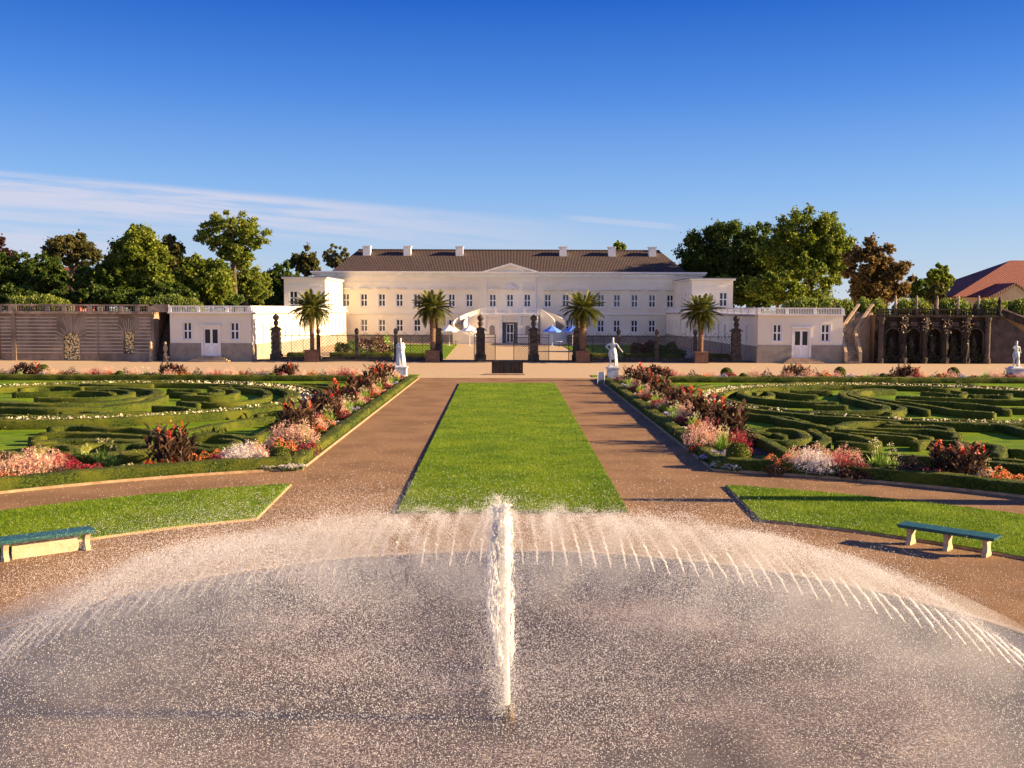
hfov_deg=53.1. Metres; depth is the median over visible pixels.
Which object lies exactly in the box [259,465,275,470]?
bedding flowers
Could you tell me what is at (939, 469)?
bedding flowers
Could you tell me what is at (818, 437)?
box hedge
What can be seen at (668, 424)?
box hedge
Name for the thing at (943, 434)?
box hedge
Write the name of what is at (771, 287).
tree
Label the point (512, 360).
kerb strip
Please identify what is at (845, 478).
garden kerb
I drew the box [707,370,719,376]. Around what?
grass clump
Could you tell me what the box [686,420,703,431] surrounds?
bedding flowers
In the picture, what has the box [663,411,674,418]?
bedding flowers
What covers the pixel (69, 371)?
bronze foliage plant
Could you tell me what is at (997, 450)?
box hedge
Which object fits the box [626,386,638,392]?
bedding flowers
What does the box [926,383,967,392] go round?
box hedge
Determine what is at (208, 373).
grass clump
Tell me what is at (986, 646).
fountain jet
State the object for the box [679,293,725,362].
potted palm
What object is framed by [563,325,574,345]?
parasol
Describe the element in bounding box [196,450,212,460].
bedding flowers
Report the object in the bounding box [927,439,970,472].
canna plant
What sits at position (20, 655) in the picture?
fountain jet
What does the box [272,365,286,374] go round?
canna plant
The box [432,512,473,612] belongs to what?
fountain jet
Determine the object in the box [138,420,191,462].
canna plant
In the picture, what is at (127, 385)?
box hedge
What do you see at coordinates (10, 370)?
grass clump
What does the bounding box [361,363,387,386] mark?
canna plant
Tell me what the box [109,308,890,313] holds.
ground
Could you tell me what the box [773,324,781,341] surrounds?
window
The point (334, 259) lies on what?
tree
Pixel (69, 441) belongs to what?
box hedge
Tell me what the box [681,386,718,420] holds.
canna plant
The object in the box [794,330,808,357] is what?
door
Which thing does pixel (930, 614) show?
fountain jet
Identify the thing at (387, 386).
bedding flowers
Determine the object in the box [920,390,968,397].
box hedge
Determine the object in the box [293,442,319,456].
bedding flowers
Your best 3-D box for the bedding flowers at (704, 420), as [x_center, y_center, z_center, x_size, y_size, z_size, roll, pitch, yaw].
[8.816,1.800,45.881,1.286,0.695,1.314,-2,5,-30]
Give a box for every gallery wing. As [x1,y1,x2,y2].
[168,306,347,361]
[664,308,844,363]
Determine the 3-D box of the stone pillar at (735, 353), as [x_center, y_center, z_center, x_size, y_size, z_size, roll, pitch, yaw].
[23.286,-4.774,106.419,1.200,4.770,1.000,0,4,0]
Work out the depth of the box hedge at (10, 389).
65.14 m
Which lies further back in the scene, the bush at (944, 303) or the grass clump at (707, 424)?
the bush at (944, 303)
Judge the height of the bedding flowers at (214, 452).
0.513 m
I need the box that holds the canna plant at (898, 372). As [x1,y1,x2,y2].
[890,367,903,376]
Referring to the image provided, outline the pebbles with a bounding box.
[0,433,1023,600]
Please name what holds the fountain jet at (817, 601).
in the water
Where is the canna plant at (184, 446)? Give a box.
[159,433,199,461]
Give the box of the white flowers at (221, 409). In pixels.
[0,380,313,418]
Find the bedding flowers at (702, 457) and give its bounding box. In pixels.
[698,453,717,461]
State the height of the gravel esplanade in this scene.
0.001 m
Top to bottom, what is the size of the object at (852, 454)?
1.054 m
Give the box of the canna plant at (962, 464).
[943,446,974,474]
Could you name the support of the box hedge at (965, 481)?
on the parterre lawn at (1009, 441)
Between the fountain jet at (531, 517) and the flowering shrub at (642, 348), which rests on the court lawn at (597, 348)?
the flowering shrub at (642, 348)
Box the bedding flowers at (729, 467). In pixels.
[722,463,741,471]
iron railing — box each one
[280,331,314,359]
[322,331,353,359]
[360,332,392,359]
[399,332,429,359]
[586,332,614,360]
[621,333,653,360]
[660,333,691,360]
[698,333,731,360]
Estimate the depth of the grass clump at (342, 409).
51.09 m
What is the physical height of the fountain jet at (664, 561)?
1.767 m
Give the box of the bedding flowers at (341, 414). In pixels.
[333,409,350,419]
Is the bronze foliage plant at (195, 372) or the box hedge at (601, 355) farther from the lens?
the box hedge at (601, 355)
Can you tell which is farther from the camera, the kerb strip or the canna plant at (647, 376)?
the kerb strip
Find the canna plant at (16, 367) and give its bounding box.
[10,362,24,373]
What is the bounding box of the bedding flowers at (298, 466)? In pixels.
[289,463,305,469]
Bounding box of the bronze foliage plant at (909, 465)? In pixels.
[895,455,924,470]
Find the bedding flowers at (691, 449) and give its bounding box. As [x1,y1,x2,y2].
[688,444,700,453]
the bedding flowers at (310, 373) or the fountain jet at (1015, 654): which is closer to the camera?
the fountain jet at (1015, 654)
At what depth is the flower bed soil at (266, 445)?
41.93 m
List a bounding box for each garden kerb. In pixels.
[0,377,418,493]
[598,379,1023,497]
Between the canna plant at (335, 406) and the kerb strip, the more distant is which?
the kerb strip
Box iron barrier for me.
[484,361,524,374]
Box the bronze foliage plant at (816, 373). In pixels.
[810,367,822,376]
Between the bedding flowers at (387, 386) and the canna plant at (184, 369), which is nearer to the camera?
the bedding flowers at (387, 386)
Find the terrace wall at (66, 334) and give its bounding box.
[0,304,158,360]
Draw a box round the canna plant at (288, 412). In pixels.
[286,405,304,427]
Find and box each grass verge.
[54,373,420,376]
[590,375,992,376]
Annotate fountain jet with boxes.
[0,553,371,691]
[0,564,335,675]
[0,578,280,664]
[5,560,318,677]
[19,544,410,690]
[34,529,398,678]
[49,545,337,676]
[63,533,403,666]
[78,531,408,656]
[93,525,369,655]
[108,539,380,642]
[123,547,345,637]
[138,530,426,663]
[153,526,402,633]
[168,533,348,638]
[183,530,399,622]
[198,528,367,612]
[213,529,386,647]
[228,511,421,641]
[243,518,445,624]
[258,525,392,635]
[273,516,420,595]
[287,508,419,637]
[302,519,424,618]
[317,505,467,639]
[332,506,471,608]
[346,518,457,637]
[361,514,447,603]
[376,518,454,592]
[390,503,496,644]
[405,509,480,601]
[420,505,485,596]
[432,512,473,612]
[449,502,493,582]
[464,507,544,620]
[472,502,533,610]
[476,507,528,582]
[478,505,521,625]
[514,501,582,618]
[515,510,546,609]
[515,510,562,604]
[516,509,567,616]
[519,511,596,601]
[537,504,611,599]
[548,507,655,604]
[548,515,729,643]
[549,506,684,621]
[559,510,699,609]
[561,510,626,609]
[564,515,640,618]
[580,522,670,589]
[589,505,743,612]
[604,522,758,597]
[605,530,788,616]
[606,514,714,624]
[618,529,803,637]
[620,517,773,624]
[632,525,818,626]
[634,564,1023,668]
[640,524,847,629]
[641,544,952,644]
[643,545,1010,669]
[646,541,922,642]
[647,525,832,630]
[648,551,907,653]
[649,535,877,628]
[662,529,862,617]
[664,544,966,649]
[675,543,937,677]
[676,542,892,630]
[684,560,995,662]
[687,560,1023,676]
[688,572,1023,658]
[716,567,981,656]
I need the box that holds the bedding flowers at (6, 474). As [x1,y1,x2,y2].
[0,470,15,476]
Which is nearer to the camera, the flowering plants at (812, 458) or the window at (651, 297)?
the flowering plants at (812, 458)
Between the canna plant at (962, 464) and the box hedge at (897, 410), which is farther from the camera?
the box hedge at (897, 410)
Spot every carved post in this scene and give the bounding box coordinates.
[148,341,152,361]
[163,341,167,361]
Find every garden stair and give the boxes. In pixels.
[149,304,169,361]
[843,304,873,363]
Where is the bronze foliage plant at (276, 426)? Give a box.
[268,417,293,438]
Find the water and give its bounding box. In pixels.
[0,551,1023,767]
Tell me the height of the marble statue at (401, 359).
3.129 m
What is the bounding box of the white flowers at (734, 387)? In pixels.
[697,382,1022,422]
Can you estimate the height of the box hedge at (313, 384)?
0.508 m
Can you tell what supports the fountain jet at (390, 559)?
in the water
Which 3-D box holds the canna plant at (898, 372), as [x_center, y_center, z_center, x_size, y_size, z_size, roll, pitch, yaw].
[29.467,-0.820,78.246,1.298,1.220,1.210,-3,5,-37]
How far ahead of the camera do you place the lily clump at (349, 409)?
52.23 m
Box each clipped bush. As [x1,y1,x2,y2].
[4,293,73,310]
[129,293,204,311]
[779,295,830,313]
[817,296,855,314]
[854,296,887,314]
[1007,297,1023,314]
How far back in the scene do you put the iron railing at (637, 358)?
106.41 m
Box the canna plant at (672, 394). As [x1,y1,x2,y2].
[664,383,696,409]
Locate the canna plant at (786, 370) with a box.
[780,365,795,376]
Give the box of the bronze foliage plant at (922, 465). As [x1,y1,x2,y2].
[905,457,931,470]
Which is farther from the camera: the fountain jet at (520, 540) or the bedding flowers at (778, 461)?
the bedding flowers at (778, 461)
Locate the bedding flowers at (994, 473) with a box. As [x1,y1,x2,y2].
[979,465,1012,478]
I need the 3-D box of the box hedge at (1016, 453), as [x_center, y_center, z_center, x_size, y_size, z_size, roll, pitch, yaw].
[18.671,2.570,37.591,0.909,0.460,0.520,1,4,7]
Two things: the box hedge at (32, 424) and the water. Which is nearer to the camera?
the water
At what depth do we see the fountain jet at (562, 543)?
18.37 m
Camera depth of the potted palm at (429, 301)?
103.96 m
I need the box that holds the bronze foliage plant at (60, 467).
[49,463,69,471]
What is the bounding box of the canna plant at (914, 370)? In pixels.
[906,366,920,376]
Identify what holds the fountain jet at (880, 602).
in the water
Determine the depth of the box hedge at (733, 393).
65.94 m
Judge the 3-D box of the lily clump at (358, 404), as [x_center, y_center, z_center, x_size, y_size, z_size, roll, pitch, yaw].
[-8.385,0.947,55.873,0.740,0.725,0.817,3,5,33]
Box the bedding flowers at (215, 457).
[206,452,226,459]
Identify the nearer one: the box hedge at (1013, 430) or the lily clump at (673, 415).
the box hedge at (1013, 430)
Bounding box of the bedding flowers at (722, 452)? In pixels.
[711,449,725,455]
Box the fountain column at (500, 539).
[439,492,534,720]
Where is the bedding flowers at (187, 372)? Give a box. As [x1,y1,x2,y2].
[177,371,191,374]
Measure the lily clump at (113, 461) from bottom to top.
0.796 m
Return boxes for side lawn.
[0,483,290,552]
[726,485,1023,556]
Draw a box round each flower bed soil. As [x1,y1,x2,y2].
[257,380,401,453]
[617,382,770,454]
[752,457,1023,480]
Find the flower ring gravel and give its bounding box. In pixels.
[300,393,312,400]
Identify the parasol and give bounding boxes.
[441,324,458,345]
[460,325,476,345]
[543,326,561,331]
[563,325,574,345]
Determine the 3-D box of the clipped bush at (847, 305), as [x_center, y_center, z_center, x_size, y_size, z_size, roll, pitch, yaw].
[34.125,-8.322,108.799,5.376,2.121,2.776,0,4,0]
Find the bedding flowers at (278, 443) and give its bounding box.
[267,436,294,453]
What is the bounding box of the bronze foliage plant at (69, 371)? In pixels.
[63,365,79,374]
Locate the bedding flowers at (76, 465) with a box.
[67,461,90,469]
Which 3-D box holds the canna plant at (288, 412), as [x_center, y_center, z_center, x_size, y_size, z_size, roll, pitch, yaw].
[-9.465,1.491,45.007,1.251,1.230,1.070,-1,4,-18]
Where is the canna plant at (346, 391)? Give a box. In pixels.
[328,378,360,406]
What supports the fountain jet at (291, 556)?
in the water
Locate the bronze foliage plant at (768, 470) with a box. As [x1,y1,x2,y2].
[764,460,784,474]
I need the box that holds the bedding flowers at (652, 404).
[649,399,666,408]
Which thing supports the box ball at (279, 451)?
on the parterre lawn at (14, 440)
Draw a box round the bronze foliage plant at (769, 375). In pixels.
[760,367,774,376]
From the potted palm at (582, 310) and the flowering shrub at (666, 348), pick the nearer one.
the potted palm at (582, 310)
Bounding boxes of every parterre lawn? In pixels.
[0,378,416,465]
[600,379,1023,476]
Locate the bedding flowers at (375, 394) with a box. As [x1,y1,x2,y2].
[369,390,380,397]
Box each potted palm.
[287,288,333,361]
[411,289,453,362]
[559,289,605,362]
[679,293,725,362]
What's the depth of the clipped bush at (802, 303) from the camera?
108.05 m
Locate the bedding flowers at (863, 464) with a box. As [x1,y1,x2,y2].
[845,462,866,476]
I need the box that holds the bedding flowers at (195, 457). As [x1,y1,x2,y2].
[188,453,204,461]
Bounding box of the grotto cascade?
[874,309,1003,363]
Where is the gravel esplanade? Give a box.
[0,341,1023,377]
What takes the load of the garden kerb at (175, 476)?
on the gravel path
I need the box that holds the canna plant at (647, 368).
[645,364,656,374]
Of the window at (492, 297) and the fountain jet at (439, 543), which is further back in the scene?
the window at (492, 297)
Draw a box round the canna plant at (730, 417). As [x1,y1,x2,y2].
[705,393,749,437]
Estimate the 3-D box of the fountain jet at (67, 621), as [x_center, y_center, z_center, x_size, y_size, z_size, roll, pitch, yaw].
[-4.847,3.420,15.276,5.562,2.108,1.407,2,5,23]
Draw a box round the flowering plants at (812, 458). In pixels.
[793,443,830,477]
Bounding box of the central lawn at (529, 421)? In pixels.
[397,383,627,513]
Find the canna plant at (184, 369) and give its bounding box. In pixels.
[172,364,187,374]
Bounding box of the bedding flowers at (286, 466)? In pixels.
[276,463,295,470]
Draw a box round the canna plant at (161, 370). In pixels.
[157,362,173,374]
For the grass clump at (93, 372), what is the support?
on the flower bed soil
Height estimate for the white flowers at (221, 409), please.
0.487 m
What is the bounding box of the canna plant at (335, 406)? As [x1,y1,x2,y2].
[309,387,343,415]
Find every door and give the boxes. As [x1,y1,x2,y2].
[204,328,218,355]
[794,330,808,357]
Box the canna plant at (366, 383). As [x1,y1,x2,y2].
[346,371,375,393]
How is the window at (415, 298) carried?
in the palace
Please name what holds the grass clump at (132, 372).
on the flower bed soil
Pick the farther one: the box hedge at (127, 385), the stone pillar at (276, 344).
the stone pillar at (276, 344)
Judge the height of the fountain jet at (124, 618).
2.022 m
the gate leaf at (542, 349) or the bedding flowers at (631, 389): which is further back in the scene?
the gate leaf at (542, 349)
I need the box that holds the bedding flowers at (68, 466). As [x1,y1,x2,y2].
[61,462,83,469]
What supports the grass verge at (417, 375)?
on the gravel esplanade
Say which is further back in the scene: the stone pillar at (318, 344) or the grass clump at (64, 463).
the stone pillar at (318, 344)
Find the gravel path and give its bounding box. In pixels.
[0,378,1023,629]
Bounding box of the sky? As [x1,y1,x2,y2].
[0,0,1023,310]
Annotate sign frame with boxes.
[597,371,604,383]
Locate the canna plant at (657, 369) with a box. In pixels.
[649,364,663,374]
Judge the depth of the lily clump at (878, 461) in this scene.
34.25 m
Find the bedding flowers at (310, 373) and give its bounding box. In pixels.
[306,370,317,374]
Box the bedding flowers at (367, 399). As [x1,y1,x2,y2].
[361,396,371,404]
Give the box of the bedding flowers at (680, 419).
[673,415,691,426]
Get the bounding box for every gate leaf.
[440,334,442,361]
[474,334,477,361]
[484,334,495,361]
[513,334,528,360]
[538,337,548,360]
[568,335,573,361]
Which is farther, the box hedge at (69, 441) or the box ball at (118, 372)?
the box ball at (118, 372)
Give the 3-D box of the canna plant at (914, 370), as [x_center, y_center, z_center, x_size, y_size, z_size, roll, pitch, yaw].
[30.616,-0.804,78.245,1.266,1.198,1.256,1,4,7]
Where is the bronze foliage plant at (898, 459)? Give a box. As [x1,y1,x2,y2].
[885,456,912,469]
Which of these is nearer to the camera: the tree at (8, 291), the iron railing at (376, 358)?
the iron railing at (376, 358)
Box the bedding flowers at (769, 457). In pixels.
[762,454,779,469]
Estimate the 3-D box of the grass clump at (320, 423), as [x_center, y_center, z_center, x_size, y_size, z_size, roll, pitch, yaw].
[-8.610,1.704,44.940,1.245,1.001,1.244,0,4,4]
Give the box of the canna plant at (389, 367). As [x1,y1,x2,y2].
[372,360,395,378]
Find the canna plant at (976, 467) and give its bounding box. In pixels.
[943,439,989,475]
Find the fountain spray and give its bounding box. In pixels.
[0,438,1023,767]
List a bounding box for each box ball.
[39,364,50,371]
[115,370,123,374]
[269,446,290,456]
[720,367,731,376]
[725,442,750,457]
[834,366,845,376]
[946,367,959,376]
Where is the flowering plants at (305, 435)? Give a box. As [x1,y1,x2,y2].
[278,418,320,446]
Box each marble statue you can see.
[395,338,407,375]
[606,337,622,378]
[1005,341,1023,377]
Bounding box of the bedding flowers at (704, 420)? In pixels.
[695,416,713,427]
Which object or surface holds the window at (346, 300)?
in the palace
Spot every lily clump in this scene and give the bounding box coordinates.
[77,443,90,463]
[88,438,113,466]
[102,445,122,466]
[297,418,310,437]
[323,404,336,420]
[343,400,353,413]
[353,395,363,406]
[360,386,369,395]
[658,400,667,412]
[668,404,679,420]
[685,411,698,424]
[708,426,733,451]
[717,425,730,439]
[864,437,897,466]
[880,450,901,467]
[979,366,990,376]
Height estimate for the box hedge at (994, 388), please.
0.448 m
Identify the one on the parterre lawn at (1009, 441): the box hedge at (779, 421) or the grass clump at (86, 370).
the box hedge at (779, 421)
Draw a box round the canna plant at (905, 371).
[896,363,910,376]
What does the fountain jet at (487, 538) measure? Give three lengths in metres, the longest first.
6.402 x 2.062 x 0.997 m
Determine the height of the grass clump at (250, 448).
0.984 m
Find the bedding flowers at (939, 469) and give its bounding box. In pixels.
[921,467,941,471]
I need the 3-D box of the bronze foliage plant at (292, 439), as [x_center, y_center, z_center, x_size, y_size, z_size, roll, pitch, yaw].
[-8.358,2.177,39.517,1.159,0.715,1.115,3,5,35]
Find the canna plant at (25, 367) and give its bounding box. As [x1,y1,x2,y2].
[18,361,34,373]
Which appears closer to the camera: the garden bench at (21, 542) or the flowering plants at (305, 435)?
the garden bench at (21, 542)
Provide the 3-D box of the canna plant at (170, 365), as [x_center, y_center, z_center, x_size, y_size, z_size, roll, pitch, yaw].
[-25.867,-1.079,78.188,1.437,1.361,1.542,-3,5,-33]
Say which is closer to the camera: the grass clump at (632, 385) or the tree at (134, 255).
the grass clump at (632, 385)
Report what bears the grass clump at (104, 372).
on the flower bed soil
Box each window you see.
[183,322,191,339]
[230,322,238,339]
[343,294,349,305]
[361,294,366,305]
[361,319,367,330]
[379,294,384,306]
[379,319,385,330]
[396,294,402,306]
[396,319,402,331]
[414,294,420,306]
[414,319,420,331]
[449,294,454,306]
[466,294,472,306]
[489,294,495,306]
[507,294,512,306]
[524,294,530,306]
[545,294,550,306]
[562,294,568,306]
[597,320,603,331]
[598,294,603,306]
[613,320,619,331]
[614,295,619,306]
[631,295,637,306]
[631,320,637,331]
[649,295,655,306]
[649,320,654,331]
[667,295,672,307]
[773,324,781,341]
[821,324,829,341]
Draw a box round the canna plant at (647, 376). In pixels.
[635,367,655,389]
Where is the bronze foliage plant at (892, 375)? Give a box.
[886,369,896,376]
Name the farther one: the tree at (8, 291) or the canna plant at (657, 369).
the tree at (8, 291)
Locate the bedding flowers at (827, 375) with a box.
[815,369,830,376]
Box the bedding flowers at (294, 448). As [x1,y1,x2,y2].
[286,444,300,453]
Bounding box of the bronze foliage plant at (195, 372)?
[192,367,203,374]
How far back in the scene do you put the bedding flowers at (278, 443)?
37.88 m
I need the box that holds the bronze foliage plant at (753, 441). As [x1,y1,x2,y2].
[732,424,756,446]
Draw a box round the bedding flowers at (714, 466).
[709,461,722,468]
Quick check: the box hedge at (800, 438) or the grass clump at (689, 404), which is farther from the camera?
the grass clump at (689, 404)
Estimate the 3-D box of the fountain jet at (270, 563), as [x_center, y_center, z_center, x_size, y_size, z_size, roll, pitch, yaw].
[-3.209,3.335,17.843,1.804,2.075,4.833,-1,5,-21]
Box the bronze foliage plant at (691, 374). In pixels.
[686,369,700,376]
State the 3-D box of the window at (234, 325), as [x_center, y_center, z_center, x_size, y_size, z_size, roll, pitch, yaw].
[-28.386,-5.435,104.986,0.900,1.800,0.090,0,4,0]
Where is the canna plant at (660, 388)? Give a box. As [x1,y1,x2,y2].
[647,374,675,398]
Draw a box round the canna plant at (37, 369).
[28,361,40,373]
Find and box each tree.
[0,233,18,262]
[0,250,51,296]
[0,282,39,303]
[34,251,72,295]
[40,229,103,310]
[50,289,79,303]
[65,262,91,292]
[70,283,113,310]
[80,258,126,310]
[97,286,155,308]
[101,223,177,292]
[142,281,199,298]
[159,234,185,287]
[170,252,238,311]
[192,209,271,311]
[197,293,245,309]
[227,263,273,311]
[239,293,283,308]
[265,259,296,303]
[288,242,320,275]
[322,243,349,268]
[613,240,626,249]
[671,218,757,307]
[705,273,762,305]
[728,221,780,313]
[743,270,810,313]
[756,202,858,300]
[838,232,915,310]
[908,276,929,300]
[923,262,955,293]
[924,282,947,307]
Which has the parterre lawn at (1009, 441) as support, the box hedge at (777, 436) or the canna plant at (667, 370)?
the box hedge at (777, 436)
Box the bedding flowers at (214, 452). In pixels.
[211,448,226,458]
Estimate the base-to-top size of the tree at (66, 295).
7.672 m
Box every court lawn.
[366,344,456,358]
[562,345,660,358]
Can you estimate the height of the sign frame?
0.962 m
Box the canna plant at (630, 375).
[622,362,645,383]
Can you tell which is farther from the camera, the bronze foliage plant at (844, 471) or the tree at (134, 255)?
the tree at (134, 255)
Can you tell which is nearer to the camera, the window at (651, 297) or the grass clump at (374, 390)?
the grass clump at (374, 390)
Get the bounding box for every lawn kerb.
[0,484,291,555]
[725,485,1023,559]
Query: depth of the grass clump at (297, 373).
77.49 m
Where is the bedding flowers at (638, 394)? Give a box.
[636,390,648,397]
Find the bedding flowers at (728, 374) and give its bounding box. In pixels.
[724,372,736,376]
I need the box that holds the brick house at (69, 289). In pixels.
[64,267,94,310]
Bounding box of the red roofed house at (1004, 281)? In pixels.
[904,260,1023,313]
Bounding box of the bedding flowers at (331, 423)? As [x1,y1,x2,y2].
[317,415,335,429]
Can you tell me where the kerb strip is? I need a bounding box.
[257,359,754,362]
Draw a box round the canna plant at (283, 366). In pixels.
[280,361,294,374]
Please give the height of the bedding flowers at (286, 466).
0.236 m
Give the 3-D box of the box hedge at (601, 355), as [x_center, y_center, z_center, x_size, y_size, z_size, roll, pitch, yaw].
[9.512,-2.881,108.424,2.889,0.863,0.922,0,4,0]
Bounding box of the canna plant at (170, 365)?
[167,362,182,373]
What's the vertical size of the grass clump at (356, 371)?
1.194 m
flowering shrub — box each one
[334,340,365,352]
[354,333,393,352]
[375,333,393,350]
[630,340,660,352]
[652,341,686,354]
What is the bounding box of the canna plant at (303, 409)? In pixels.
[277,396,318,429]
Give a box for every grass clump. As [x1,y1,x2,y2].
[0,445,51,474]
[0,451,32,475]
[6,366,16,373]
[13,444,67,474]
[38,446,71,465]
[42,367,59,374]
[48,452,80,470]
[81,368,90,374]
[86,367,100,374]
[95,365,114,374]
[125,366,141,374]
[160,368,177,374]
[201,367,216,374]
[218,444,251,457]
[222,367,237,374]
[227,439,267,457]
[240,439,268,456]
[255,367,269,374]
[264,419,300,446]
[291,367,306,374]
[306,412,328,428]
[321,365,338,374]
[328,405,350,415]
[336,366,349,375]
[346,366,362,374]
[353,391,367,406]
[366,384,380,394]
[627,381,642,389]
[639,387,650,396]
[654,397,673,410]
[672,405,695,421]
[674,370,688,375]
[674,402,692,413]
[680,420,718,447]
[692,420,726,445]
[697,420,713,434]
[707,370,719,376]
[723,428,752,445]
[747,367,763,376]
[780,369,795,376]
[783,443,810,473]
[799,367,816,376]
[801,442,832,463]
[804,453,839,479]
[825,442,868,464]
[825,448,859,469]
[831,370,843,376]
[907,369,922,376]
[917,368,929,376]
[944,369,958,376]
[988,370,1002,376]
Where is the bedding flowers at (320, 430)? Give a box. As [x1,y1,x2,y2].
[309,424,326,435]
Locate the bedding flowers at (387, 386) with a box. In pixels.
[382,383,392,389]
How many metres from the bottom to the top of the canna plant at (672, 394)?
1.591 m
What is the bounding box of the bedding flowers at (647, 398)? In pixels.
[640,393,653,401]
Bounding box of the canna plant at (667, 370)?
[659,366,671,375]
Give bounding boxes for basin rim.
[0,549,1023,633]
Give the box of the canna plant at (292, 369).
[286,362,298,374]
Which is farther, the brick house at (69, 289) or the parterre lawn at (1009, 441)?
the brick house at (69, 289)
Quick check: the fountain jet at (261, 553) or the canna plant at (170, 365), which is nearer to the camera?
the fountain jet at (261, 553)
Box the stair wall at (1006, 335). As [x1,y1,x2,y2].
[990,308,1023,363]
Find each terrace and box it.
[0,312,169,359]
[869,315,1023,362]
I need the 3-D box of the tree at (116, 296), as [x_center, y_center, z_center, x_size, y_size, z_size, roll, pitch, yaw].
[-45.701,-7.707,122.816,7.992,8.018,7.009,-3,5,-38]
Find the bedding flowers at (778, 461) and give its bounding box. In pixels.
[767,453,793,472]
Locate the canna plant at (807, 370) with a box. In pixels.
[796,364,809,375]
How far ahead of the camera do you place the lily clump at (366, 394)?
60.77 m
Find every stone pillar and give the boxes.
[269,314,282,359]
[315,328,320,359]
[354,328,359,359]
[393,328,397,359]
[435,315,442,359]
[475,314,485,359]
[528,314,539,360]
[572,318,579,360]
[616,329,620,360]
[654,329,659,360]
[692,329,697,360]
[729,315,742,360]
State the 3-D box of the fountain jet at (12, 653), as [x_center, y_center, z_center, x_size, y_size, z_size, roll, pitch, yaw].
[-4.993,3.440,14.876,5.513,2.127,1.407,1,5,13]
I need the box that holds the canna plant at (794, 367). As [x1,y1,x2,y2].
[788,362,803,376]
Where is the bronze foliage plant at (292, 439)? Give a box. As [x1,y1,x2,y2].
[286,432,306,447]
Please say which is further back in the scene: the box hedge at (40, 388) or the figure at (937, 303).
the figure at (937, 303)
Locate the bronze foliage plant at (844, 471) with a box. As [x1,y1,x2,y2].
[836,456,865,480]
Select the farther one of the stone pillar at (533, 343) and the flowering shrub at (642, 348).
the flowering shrub at (642, 348)
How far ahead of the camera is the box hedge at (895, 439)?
41.60 m
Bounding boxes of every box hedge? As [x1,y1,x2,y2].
[0,374,365,381]
[0,379,327,429]
[0,382,300,418]
[0,386,164,406]
[0,395,168,415]
[0,411,148,416]
[0,447,162,470]
[0,450,25,459]
[0,456,292,490]
[3,383,153,388]
[12,390,116,397]
[18,385,83,391]
[27,437,152,447]
[28,435,46,441]
[28,443,82,456]
[33,388,135,402]
[38,431,187,444]
[45,450,73,455]
[46,424,160,434]
[58,410,104,413]
[76,442,116,453]
[111,442,163,460]
[117,452,152,464]
[151,405,195,411]
[153,416,275,438]
[166,388,202,394]
[169,391,197,398]
[176,386,272,408]
[177,401,200,409]
[181,388,240,401]
[191,432,256,457]
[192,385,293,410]
[192,389,225,395]
[194,438,241,448]
[250,407,312,444]
[254,408,299,418]
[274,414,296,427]
[287,352,302,356]
[288,383,332,386]
[290,375,416,464]
[302,385,350,395]
[330,352,391,356]
[405,352,425,356]
[590,353,608,357]
[601,375,724,468]
[623,353,684,359]
[654,376,1023,383]
[687,381,1023,432]
[687,384,712,392]
[708,353,728,357]
[716,386,838,413]
[717,384,1023,422]
[722,457,1023,494]
[733,420,794,459]
[736,388,838,408]
[741,413,834,432]
[748,427,811,449]
[751,390,775,398]
[769,390,818,400]
[772,432,787,439]
[777,415,810,422]
[790,390,832,396]
[804,399,827,401]
[805,428,831,450]
[812,404,847,410]
[820,388,890,415]
[822,431,883,451]
[829,420,901,428]
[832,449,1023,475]
[834,428,933,439]
[846,389,906,416]
[848,432,916,446]
[853,389,996,419]
[857,426,963,440]
[882,423,954,430]
[895,395,1023,405]
[895,398,1011,416]
[899,404,930,416]
[909,439,970,451]
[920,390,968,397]
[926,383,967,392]
[966,383,1023,390]
[968,392,1013,398]
[969,442,1008,459]
[983,420,1023,438]
[988,457,1023,462]
[1008,448,1023,459]
[1011,407,1023,414]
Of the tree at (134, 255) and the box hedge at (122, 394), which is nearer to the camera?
the box hedge at (122, 394)
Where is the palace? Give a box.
[280,246,736,343]
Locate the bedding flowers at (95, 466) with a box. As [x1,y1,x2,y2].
[81,462,102,468]
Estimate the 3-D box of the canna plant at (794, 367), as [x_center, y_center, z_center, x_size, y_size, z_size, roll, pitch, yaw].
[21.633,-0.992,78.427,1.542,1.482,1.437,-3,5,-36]
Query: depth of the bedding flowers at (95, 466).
33.39 m
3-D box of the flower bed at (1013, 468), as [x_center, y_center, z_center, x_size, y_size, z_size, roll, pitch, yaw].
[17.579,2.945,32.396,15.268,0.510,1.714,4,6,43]
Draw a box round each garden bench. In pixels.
[0,526,95,561]
[897,521,1001,557]
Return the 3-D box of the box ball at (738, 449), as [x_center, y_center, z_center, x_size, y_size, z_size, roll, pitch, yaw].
[7.889,2.457,35.695,0.894,0.910,0.887,0,4,-8]
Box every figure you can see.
[894,295,896,308]
[915,296,917,308]
[935,295,938,308]
[956,295,959,308]
[977,296,980,308]
[996,297,1001,314]
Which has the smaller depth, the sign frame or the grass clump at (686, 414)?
the grass clump at (686, 414)
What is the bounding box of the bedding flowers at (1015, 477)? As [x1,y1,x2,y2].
[997,469,1023,480]
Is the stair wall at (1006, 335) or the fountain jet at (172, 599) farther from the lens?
the stair wall at (1006, 335)
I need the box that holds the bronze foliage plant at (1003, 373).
[1001,369,1009,376]

